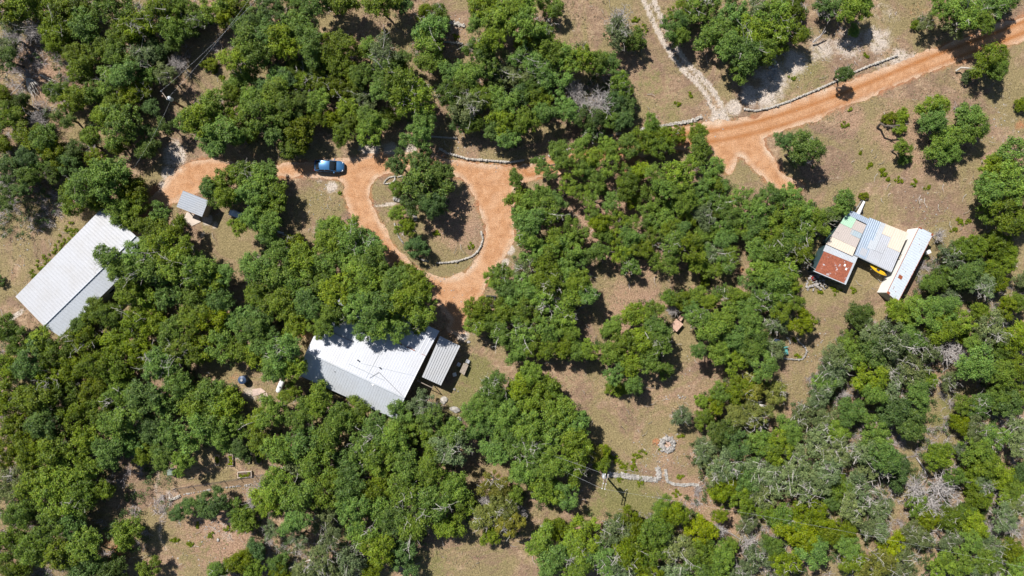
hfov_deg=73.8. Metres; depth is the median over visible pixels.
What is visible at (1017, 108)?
shrub
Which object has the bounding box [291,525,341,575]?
oak tree
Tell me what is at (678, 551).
oak tree
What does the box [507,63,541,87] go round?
oak tree
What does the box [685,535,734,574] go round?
juniper tree
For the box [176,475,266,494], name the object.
garden path
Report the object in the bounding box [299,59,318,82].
oak tree
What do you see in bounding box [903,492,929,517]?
juniper tree
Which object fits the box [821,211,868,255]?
patchwork shed
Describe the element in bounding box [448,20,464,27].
stone wall
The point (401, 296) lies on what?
oak tree
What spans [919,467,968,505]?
dead tree
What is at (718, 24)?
oak tree
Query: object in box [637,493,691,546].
oak tree
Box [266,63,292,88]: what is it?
oak tree
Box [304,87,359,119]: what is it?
oak tree
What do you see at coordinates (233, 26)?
oak tree
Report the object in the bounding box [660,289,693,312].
juniper tree
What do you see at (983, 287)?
oak tree
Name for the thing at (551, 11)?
oak tree
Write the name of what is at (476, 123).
juniper tree
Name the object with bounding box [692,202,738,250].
oak tree
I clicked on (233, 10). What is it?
juniper tree
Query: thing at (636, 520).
juniper tree
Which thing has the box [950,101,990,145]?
oak tree
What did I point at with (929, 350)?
oak tree
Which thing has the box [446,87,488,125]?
oak tree
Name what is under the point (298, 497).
oak tree
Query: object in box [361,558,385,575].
juniper tree
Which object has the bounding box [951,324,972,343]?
juniper tree
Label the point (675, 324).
wooden platform
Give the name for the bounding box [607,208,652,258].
oak tree
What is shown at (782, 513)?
juniper tree
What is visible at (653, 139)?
tree
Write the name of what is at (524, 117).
oak tree
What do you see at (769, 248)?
oak tree
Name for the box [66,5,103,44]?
oak tree
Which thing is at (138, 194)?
juniper tree
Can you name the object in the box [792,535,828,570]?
oak tree
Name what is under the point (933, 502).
dead tree
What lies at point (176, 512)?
oak tree
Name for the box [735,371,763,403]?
oak tree
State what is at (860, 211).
utility trailer
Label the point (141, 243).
oak tree
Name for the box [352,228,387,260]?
oak tree
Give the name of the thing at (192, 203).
open shed
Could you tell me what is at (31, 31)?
dead tree
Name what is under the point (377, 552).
oak tree
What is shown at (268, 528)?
oak tree
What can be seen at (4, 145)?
juniper tree
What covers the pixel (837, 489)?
juniper tree
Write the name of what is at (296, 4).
juniper tree
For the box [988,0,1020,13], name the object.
oak tree
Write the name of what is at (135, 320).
juniper tree
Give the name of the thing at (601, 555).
oak tree
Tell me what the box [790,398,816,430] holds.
oak tree
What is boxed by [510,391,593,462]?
oak tree
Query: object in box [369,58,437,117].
oak tree
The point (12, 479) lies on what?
oak tree
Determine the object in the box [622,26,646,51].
oak tree
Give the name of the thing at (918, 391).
oak tree
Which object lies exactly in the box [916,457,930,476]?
fallen trunk
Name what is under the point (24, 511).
juniper tree
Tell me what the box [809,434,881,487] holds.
oak tree
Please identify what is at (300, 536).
oak tree
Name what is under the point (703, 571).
oak tree
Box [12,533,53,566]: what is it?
juniper tree
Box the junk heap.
[805,274,825,290]
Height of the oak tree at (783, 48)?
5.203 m
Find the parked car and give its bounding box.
[314,159,344,172]
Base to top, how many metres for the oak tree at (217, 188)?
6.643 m
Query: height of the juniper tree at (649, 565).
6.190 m
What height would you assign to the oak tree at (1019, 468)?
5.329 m
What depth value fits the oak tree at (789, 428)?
100.72 m
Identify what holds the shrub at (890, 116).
on the ground at (662, 64)
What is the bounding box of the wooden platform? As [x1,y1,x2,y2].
[670,313,683,333]
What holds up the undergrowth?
on the ground at (662, 64)
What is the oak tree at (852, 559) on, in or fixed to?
on the ground at (662, 64)
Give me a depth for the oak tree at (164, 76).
101.09 m
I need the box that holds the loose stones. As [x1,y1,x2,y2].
[0,15,1021,565]
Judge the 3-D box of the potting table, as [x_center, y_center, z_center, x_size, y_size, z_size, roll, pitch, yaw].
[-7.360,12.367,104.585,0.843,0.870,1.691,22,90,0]
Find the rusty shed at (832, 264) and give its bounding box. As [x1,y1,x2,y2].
[808,245,857,284]
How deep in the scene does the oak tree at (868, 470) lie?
101.46 m
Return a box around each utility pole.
[161,91,186,108]
[599,471,608,489]
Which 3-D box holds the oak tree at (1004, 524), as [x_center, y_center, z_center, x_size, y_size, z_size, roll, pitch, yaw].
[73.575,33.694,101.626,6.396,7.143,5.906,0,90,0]
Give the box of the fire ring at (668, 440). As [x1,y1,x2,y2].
[658,435,676,453]
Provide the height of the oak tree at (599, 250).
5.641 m
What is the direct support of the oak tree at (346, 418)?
on the ground at (662, 64)
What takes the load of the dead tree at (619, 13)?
on the ground at (662, 64)
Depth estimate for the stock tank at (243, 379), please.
103.77 m
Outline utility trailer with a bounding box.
[853,200,864,213]
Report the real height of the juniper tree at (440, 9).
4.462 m
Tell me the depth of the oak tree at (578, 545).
100.20 m
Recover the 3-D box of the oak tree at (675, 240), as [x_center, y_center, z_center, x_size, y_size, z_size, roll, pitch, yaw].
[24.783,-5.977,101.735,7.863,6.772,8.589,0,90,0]
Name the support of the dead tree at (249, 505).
on the ground at (662, 64)
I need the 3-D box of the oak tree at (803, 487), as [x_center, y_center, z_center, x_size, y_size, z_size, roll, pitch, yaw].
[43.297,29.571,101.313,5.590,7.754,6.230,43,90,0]
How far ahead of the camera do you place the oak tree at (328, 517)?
101.28 m
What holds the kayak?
on the kayak rack
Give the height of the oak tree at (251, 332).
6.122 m
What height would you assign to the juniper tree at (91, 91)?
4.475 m
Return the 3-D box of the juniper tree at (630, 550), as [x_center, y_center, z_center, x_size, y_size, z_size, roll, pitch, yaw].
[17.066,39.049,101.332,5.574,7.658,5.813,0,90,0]
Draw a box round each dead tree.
[0,21,26,50]
[0,172,18,199]
[6,195,21,206]
[21,106,48,126]
[22,18,40,41]
[168,52,186,72]
[241,495,257,513]
[244,476,261,507]
[477,495,489,505]
[507,505,526,517]
[566,79,587,100]
[575,93,597,113]
[582,84,619,117]
[602,3,633,30]
[665,306,679,318]
[713,523,727,538]
[739,530,759,553]
[816,3,839,23]
[838,388,851,398]
[904,472,930,503]
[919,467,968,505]
[919,492,944,519]
[932,227,947,243]
[936,338,962,370]
[955,346,970,360]
[985,518,995,536]
[1005,518,1023,536]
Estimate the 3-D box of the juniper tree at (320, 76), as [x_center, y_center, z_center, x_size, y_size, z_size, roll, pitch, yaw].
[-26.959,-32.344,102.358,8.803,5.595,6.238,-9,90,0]
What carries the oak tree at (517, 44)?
on the ground at (662, 64)
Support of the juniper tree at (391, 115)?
on the ground at (662, 64)
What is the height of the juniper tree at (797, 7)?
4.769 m
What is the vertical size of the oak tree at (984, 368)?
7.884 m
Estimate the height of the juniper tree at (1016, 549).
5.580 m
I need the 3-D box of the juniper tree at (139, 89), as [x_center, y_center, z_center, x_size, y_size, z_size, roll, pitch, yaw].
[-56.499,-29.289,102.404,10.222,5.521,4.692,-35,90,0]
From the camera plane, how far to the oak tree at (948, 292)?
102.36 m
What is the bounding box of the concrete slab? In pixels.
[184,212,200,225]
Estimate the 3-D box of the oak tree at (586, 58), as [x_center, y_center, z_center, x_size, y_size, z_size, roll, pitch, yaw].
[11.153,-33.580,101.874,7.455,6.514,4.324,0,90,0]
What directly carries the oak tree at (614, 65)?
on the ground at (662, 64)
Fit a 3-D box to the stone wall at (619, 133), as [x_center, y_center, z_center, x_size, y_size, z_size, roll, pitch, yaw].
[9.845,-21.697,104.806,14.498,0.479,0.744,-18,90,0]
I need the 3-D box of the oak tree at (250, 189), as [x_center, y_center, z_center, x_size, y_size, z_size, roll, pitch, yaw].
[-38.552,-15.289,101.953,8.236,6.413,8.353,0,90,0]
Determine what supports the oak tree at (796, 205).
on the ground at (662, 64)
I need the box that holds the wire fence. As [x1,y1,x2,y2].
[173,474,261,489]
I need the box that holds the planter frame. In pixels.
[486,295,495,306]
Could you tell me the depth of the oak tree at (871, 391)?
99.81 m
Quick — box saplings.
[0,0,1023,575]
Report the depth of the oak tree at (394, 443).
99.31 m
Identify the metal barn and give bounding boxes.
[15,209,156,335]
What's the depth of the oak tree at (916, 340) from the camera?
100.66 m
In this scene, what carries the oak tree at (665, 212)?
on the ground at (662, 64)
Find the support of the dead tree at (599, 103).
on the ground at (662, 64)
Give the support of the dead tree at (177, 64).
on the ground at (662, 64)
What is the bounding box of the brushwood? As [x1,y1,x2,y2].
[0,0,1023,575]
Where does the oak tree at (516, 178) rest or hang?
on the ground at (662, 64)
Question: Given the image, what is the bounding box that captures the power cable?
[611,490,1015,565]
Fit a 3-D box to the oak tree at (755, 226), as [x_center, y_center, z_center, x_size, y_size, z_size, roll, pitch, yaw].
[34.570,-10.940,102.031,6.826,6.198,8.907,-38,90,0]
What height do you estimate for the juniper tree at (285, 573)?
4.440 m
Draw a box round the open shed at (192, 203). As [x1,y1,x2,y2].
[177,191,212,216]
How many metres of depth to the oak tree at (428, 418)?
100.17 m
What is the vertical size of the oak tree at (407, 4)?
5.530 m
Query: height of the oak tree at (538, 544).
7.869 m
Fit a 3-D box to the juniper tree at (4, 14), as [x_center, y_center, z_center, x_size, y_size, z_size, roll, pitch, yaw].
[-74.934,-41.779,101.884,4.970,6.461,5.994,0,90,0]
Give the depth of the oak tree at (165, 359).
100.24 m
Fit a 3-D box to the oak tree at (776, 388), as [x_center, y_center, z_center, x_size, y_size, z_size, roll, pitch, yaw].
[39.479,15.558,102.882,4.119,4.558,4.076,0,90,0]
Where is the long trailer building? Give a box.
[877,227,932,300]
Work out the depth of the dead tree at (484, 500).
102.77 m
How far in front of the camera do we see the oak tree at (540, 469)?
98.55 m
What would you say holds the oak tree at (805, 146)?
on the ground at (662, 64)
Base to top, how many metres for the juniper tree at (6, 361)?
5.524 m
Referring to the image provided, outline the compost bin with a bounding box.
[167,468,175,474]
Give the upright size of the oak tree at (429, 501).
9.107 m
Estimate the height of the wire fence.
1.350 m
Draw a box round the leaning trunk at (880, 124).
[876,123,899,128]
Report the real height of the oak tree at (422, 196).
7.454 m
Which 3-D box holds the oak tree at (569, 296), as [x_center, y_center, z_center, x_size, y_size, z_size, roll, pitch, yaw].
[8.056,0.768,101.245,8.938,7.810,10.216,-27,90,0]
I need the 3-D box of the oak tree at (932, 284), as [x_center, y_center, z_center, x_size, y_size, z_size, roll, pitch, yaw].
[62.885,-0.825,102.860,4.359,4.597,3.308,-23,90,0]
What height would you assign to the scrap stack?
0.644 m
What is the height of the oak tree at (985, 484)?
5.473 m
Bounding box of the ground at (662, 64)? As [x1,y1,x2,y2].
[0,0,1023,575]
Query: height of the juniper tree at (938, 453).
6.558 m
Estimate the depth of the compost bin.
103.91 m
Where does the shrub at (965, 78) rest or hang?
on the ground at (662, 64)
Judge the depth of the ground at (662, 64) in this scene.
105.00 m
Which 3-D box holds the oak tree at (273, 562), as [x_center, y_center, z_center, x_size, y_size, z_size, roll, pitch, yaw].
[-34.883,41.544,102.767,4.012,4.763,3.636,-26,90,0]
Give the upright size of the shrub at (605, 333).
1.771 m
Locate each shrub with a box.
[0,274,4,286]
[199,57,217,71]
[597,180,607,195]
[599,326,611,337]
[604,382,619,395]
[613,382,627,396]
[639,218,654,229]
[694,394,708,407]
[699,273,710,286]
[848,22,859,37]
[858,192,869,200]
[880,111,897,124]
[891,122,907,135]
[896,106,910,124]
[897,154,913,164]
[910,20,919,29]
[961,69,972,83]
[1013,97,1023,111]
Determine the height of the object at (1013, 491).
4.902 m
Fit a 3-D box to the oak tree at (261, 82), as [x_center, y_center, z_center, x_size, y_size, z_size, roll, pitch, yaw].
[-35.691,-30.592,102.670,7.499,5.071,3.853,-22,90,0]
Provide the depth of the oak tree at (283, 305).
100.43 m
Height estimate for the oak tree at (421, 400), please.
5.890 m
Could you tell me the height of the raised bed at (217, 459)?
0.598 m
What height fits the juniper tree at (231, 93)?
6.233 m
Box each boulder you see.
[440,396,447,403]
[450,406,459,412]
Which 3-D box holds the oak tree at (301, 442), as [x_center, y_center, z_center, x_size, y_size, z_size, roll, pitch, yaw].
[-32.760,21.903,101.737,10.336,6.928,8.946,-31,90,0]
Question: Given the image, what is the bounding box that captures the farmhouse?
[301,292,438,417]
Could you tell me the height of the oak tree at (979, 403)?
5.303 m
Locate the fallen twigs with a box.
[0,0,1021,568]
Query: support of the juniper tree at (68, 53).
on the ground at (662, 64)
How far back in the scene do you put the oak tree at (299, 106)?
100.63 m
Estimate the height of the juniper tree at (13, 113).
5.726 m
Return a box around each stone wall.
[168,494,180,500]
[183,484,249,494]
[431,136,456,139]
[438,147,523,162]
[443,41,462,44]
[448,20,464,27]
[539,132,621,158]
[606,466,661,482]
[631,114,702,131]
[664,469,698,486]
[744,54,897,111]
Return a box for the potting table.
[460,363,467,374]
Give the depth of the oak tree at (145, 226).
100.41 m
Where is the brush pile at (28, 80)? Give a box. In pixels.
[11,74,54,103]
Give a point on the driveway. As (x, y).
(730, 142)
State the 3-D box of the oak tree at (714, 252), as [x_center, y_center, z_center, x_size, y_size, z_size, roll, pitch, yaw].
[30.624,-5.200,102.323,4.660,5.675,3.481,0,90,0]
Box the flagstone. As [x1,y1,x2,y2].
[252,388,265,395]
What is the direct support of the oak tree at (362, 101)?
on the ground at (662, 64)
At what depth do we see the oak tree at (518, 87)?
101.44 m
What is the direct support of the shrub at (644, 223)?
on the ground at (662, 64)
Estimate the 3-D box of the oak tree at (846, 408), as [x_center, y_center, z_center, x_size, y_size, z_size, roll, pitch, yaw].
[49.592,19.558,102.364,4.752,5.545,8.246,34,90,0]
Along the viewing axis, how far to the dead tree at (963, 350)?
102.46 m
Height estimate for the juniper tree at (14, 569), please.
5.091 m
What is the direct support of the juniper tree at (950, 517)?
on the ground at (662, 64)
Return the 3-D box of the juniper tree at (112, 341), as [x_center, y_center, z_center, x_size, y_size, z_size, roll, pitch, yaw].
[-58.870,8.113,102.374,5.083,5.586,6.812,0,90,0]
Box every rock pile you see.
[393,196,401,201]
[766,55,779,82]
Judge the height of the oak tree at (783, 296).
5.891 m
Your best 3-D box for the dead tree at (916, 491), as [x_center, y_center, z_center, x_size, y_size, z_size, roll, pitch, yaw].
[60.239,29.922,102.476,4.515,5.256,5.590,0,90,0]
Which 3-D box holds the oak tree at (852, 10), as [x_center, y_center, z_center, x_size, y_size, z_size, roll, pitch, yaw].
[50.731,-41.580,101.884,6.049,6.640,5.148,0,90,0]
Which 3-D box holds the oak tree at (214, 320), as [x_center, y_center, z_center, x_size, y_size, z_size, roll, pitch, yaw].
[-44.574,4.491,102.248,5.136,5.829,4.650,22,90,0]
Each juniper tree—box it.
[0,0,19,24]
[0,84,29,132]
[0,134,11,152]
[0,312,31,355]
[0,352,24,381]
[0,377,24,416]
[0,410,38,441]
[0,430,44,473]
[0,496,46,530]
[0,525,28,561]
[0,559,32,575]
[10,118,58,151]
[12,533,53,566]
[15,166,44,186]
[24,135,72,171]
[27,513,70,547]
[28,332,89,394]
[34,0,92,26]
[36,380,79,408]
[37,5,74,54]
[40,80,68,105]
[51,401,95,434]
[57,175,87,217]
[61,41,85,64]
[61,311,104,357]
[70,348,109,405]
[78,125,107,165]
[79,77,114,105]
[80,295,123,327]
[80,395,115,430]
[82,187,109,213]
[84,36,104,64]
[89,0,135,27]
[98,320,132,362]
[101,7,159,56]
[102,65,160,109]
[105,140,129,154]
[112,170,152,213]
[114,305,155,337]
[121,333,156,371]
[164,9,213,51]
[206,548,266,575]
[211,0,249,29]
[219,83,259,146]
[225,496,248,526]
[226,64,260,99]
[243,279,272,313]
[268,562,293,575]
[271,110,327,159]
[279,232,309,258]
[284,0,304,16]
[285,58,312,93]
[302,50,358,89]
[320,108,359,148]
[322,75,368,100]
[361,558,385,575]
[380,107,400,125]
[387,54,408,72]
[415,3,450,20]
[432,78,464,112]
[463,114,484,133]
[519,73,541,101]
[539,516,571,541]
[593,444,611,459]
[600,107,621,128]
[603,69,634,96]
[611,534,645,572]
[614,503,643,539]
[615,169,640,203]
[633,535,670,575]
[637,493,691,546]
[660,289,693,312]
[668,124,686,145]
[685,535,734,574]
[706,476,754,523]
[709,564,731,575]
[721,535,738,554]
[756,502,803,533]
[760,534,803,575]
[786,0,807,23]
[790,496,842,545]
[827,472,854,504]
[836,518,857,538]
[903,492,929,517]
[914,499,978,532]
[919,369,938,388]
[922,441,967,486]
[929,265,960,292]
[947,412,970,436]
[948,235,976,260]
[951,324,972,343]
[956,463,994,510]
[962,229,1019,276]
[967,259,1010,292]
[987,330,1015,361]
[994,536,1023,567]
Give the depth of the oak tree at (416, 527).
99.55 m
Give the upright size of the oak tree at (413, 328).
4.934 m
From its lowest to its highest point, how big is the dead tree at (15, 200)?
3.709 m
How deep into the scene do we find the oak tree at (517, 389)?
100.69 m
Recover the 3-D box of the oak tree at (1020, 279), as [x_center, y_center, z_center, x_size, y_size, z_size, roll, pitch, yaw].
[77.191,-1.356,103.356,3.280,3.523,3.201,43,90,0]
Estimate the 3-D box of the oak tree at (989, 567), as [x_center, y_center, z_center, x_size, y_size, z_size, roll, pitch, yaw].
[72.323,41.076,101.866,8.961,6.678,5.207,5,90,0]
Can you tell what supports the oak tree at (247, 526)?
on the ground at (662, 64)
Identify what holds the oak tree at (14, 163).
on the ground at (662, 64)
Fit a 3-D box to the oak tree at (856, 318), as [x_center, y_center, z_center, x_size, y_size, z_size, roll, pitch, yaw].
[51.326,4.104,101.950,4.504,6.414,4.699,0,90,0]
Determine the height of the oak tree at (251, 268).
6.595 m
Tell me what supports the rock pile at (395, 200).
on the ground at (662, 64)
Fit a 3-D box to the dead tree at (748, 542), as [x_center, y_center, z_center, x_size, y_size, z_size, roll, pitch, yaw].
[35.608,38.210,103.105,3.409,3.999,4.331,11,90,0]
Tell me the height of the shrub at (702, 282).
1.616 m
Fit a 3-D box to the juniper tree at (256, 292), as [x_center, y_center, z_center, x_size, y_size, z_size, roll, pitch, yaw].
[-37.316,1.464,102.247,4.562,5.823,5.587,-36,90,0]
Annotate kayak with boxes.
[869,264,886,275]
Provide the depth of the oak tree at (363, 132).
100.64 m
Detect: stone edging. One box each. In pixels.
[383,176,395,183]
[436,231,483,263]
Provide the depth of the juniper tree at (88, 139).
101.95 m
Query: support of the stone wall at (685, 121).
on the ground at (662, 64)
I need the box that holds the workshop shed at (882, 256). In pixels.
[853,218,907,271]
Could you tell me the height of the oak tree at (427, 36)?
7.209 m
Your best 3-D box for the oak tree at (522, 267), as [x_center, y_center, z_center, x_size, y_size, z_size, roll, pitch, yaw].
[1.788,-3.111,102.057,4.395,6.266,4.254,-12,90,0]
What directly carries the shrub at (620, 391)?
on the ground at (662, 64)
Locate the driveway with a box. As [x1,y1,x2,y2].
[128,18,1023,335]
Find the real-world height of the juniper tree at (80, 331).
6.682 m
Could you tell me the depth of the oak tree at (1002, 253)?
101.45 m
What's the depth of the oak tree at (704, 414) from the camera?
102.20 m
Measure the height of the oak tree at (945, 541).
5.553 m
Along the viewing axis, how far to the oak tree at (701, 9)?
101.34 m
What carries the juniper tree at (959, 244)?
on the ground at (662, 64)
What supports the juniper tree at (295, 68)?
on the ground at (662, 64)
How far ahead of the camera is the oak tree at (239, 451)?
101.18 m
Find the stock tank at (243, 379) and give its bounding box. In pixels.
[238,375,248,383]
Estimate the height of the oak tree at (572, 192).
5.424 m
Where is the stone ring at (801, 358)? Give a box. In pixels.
[781,337,807,360]
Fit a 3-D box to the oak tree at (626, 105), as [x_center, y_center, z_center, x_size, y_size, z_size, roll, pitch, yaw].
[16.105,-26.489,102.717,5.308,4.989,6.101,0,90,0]
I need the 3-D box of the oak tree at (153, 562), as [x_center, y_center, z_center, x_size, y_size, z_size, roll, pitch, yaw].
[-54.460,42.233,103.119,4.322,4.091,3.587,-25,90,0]
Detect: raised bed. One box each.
[214,454,219,464]
[227,454,233,465]
[237,471,252,477]
[256,455,261,463]
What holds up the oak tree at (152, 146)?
on the ground at (662, 64)
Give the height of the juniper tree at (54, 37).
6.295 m
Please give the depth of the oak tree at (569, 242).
100.90 m
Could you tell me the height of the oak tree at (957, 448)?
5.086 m
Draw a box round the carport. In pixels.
[422,336,459,384]
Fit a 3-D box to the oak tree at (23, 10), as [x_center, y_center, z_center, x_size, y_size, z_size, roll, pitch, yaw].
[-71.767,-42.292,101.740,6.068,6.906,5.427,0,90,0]
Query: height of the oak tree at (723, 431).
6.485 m
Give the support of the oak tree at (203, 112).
on the ground at (662, 64)
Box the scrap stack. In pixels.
[229,209,242,217]
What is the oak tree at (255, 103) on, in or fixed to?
on the ground at (662, 64)
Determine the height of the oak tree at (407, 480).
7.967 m
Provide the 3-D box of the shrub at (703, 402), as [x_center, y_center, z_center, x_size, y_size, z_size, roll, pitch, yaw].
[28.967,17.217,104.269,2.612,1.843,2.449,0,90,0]
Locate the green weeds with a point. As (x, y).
(470, 247)
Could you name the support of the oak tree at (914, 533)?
on the ground at (662, 64)
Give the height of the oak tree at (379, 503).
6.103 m
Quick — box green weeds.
[28,13,971,547]
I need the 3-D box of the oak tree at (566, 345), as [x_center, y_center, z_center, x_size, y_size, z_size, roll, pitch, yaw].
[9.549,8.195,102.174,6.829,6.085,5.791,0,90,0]
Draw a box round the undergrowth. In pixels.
[0,0,1023,575]
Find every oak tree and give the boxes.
[0,18,27,56]
[0,46,24,70]
[0,145,39,211]
[0,463,23,502]
[5,0,48,21]
[8,90,32,109]
[8,324,58,381]
[8,383,59,415]
[10,429,103,519]
[21,404,63,440]
[39,138,84,184]
[39,525,101,571]
[48,106,78,128]
[55,51,96,113]
[56,502,90,541]
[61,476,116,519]
[64,548,127,575]
[65,154,132,206]
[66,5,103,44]
[66,425,125,471]
[88,102,142,149]
[91,240,143,304]
[95,404,145,439]
[96,36,141,95]
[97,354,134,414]
[102,196,140,232]
[109,426,151,466]
[109,516,144,551]
[120,282,157,315]
[122,377,167,416]
[124,228,219,287]
[127,41,159,73]
[130,200,190,242]
[133,122,162,158]
[135,332,199,382]
[135,412,166,444]
[135,554,162,575]
[136,236,159,263]
[138,307,167,337]
[139,33,169,62]
[140,96,174,134]
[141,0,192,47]
[144,367,211,422]
[147,276,206,311]
[148,443,197,479]
[152,399,238,460]
[153,60,178,86]
[157,303,213,347]
[168,496,189,522]
[173,87,241,158]
[175,0,230,25]
[180,331,217,366]
[182,484,231,520]
[187,377,248,439]
[193,263,236,312]
[195,307,228,332]
[198,165,246,208]
[203,325,254,365]
[214,14,280,71]
[221,77,243,91]
[224,305,287,372]
[225,204,281,237]
[226,158,278,211]
[229,15,243,34]
[229,438,250,463]
[230,505,259,535]
[238,0,290,35]
[238,75,297,146]
[238,251,271,282]
[241,379,302,432]
[243,537,265,562]
[246,429,271,458]
[246,486,285,518]
[247,286,307,338]
[249,180,288,221]
[252,67,296,96]
[254,227,292,267]
[254,240,334,300]
[258,394,327,466]
[259,465,321,536]
[260,333,308,383]
[261,519,278,541]
[262,9,323,70]
[265,552,289,575]
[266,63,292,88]
[277,455,315,487]
[283,90,311,122]
[286,530,307,549]
[290,287,342,339]
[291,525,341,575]
[294,448,342,510]
[298,0,362,19]
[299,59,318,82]
[302,379,371,451]
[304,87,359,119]
[308,28,368,65]
[308,217,368,278]
[308,501,337,534]
[313,214,359,236]
[317,242,392,320]
[318,540,369,575]
[330,468,370,534]
[332,447,364,479]
[334,305,358,327]
[343,510,394,568]
[346,409,410,466]
[348,35,384,90]
[350,90,378,112]
[350,311,410,345]
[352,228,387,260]
[355,103,390,130]
[355,463,397,528]
[356,117,388,147]
[358,265,437,330]
[358,434,446,507]
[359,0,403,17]
[366,26,400,68]
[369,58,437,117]
[375,498,414,538]
[383,146,408,175]
[386,0,413,16]
[386,180,404,197]
[386,204,415,237]
[387,399,448,457]
[388,538,419,575]
[391,48,413,69]
[393,260,427,279]
[397,510,434,555]
[399,102,436,150]
[399,147,455,220]
[402,233,429,258]
[404,387,435,416]
[410,304,430,335]
[410,470,473,523]
[411,11,450,69]
[412,53,440,74]
[415,402,446,436]
[428,428,473,465]
[429,486,481,539]
[437,59,490,107]
[440,415,521,465]
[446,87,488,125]
[448,113,470,133]
[457,27,507,80]
[459,295,501,335]
[459,367,519,435]
[466,0,548,44]
[469,469,526,537]
[473,82,540,139]
[479,527,502,546]
[481,71,528,109]
[483,120,507,140]
[483,254,526,323]
[490,49,521,87]
[490,314,557,365]
[493,370,562,415]
[495,127,521,148]
[502,167,553,212]
[503,485,523,505]
[506,18,579,89]
[506,432,574,485]
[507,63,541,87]
[509,252,534,280]
[510,188,569,249]
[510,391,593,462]
[512,272,567,344]
[513,32,532,52]
[518,224,566,275]
[520,360,543,389]
[524,521,590,575]
[526,69,578,123]
[527,476,578,512]
[529,139,586,180]
[529,261,600,329]
[532,102,558,123]
[534,0,563,18]
[546,213,590,286]
[551,171,590,207]
[553,513,602,574]
[554,325,599,361]
[562,454,589,488]
[563,43,609,74]
[569,131,619,191]
[573,104,605,130]
[580,123,605,143]
[582,189,622,215]
[583,208,613,243]
[584,227,632,262]
[584,534,616,575]
[586,441,602,464]
[592,454,610,472]
[595,511,632,548]
[596,132,641,159]
[597,51,620,76]
[599,339,643,394]
[602,299,666,333]
[603,14,635,51]
[603,89,636,131]
[603,558,639,575]
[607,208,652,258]
[610,313,673,373]
[617,161,635,180]
[620,258,642,274]
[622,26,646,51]
[623,191,641,210]
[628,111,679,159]
[630,160,653,180]
[635,183,684,235]
[643,226,665,271]
[644,154,700,214]
[657,218,706,276]
[657,362,674,380]
[657,533,698,568]
[658,560,691,575]
[659,7,690,46]
[666,0,723,23]
[669,404,693,425]
[678,210,696,226]
[681,283,729,320]
[682,559,715,575]
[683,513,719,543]
[686,304,737,365]
[687,121,725,185]
[688,242,735,278]
[689,433,747,487]
[690,200,716,231]
[691,174,735,213]
[692,0,771,51]
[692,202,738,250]
[693,407,715,431]
[704,241,730,263]
[706,418,751,461]
[707,374,755,415]
[713,18,778,85]
[719,186,769,241]
[719,323,779,383]
[721,285,782,336]
[723,245,739,265]
[723,465,747,498]
[724,400,774,432]
[729,537,771,575]
[733,456,761,492]
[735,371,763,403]
[735,511,757,533]
[737,260,792,293]
[740,430,759,449]
[742,455,774,491]
[743,222,814,288]
[745,426,794,466]
[746,0,782,36]
[747,479,777,511]
[753,0,800,43]
[753,181,816,247]
[759,308,791,333]
[762,379,788,404]
[762,442,811,498]
[765,338,785,361]
[766,28,788,55]
[767,280,806,323]
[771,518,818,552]
[772,129,826,165]
[776,413,804,445]
[784,469,832,506]
[785,305,817,334]
[787,206,831,242]
[790,22,810,45]
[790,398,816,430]
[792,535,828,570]
[802,406,840,461]
[808,384,833,409]
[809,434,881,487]
[809,463,840,511]
[811,372,846,393]
[813,0,842,20]
[816,207,841,226]
[816,339,854,388]
[825,187,855,221]
[825,395,867,442]
[833,66,855,82]
[833,534,866,574]
[836,0,874,22]
[836,328,866,350]
[836,470,882,524]
[839,338,891,405]
[843,300,874,330]
[852,546,899,575]
[853,489,895,544]
[854,456,894,485]
[857,331,888,368]
[858,412,902,475]
[859,315,922,359]
[873,349,936,402]
[873,394,928,441]
[874,529,906,561]
[884,293,923,325]
[884,453,914,493]
[886,542,921,575]
[891,137,913,155]
[897,322,927,358]
[900,518,937,549]
[901,376,931,414]
[910,294,978,346]
[913,92,951,114]
[915,12,937,30]
[917,102,966,166]
[918,337,945,363]
[919,272,947,294]
[927,528,983,575]
[928,0,1014,34]
[935,530,963,553]
[937,12,967,40]
[938,239,966,270]
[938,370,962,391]
[940,282,963,302]
[948,256,987,291]
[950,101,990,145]
[952,333,1016,389]
[952,385,1012,417]
[953,441,966,462]
[958,422,1012,479]
[958,506,990,538]
[962,272,997,299]
[965,414,993,447]
[966,39,1013,80]
[970,302,991,320]
[970,532,1010,575]
[971,308,1015,349]
[972,158,1023,235]
[973,475,996,496]
[973,547,1023,575]
[974,198,1002,224]
[977,135,1023,180]
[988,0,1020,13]
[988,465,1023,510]
[989,388,1023,417]
[989,495,1023,539]
[993,290,1023,320]
[996,413,1023,457]
[1000,318,1023,352]
[1002,383,1023,408]
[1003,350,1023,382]
[1006,462,1023,483]
[1008,206,1023,238]
[1011,271,1023,288]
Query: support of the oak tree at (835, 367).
on the ground at (662, 64)
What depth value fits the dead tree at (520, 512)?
102.66 m
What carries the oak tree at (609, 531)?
on the ground at (662, 64)
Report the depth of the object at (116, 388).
101.19 m
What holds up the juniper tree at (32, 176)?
on the ground at (662, 64)
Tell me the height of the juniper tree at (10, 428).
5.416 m
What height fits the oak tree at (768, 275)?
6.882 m
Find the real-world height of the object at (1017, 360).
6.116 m
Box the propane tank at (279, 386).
[276,380,284,392]
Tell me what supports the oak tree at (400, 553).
on the ground at (662, 64)
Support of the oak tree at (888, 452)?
on the ground at (662, 64)

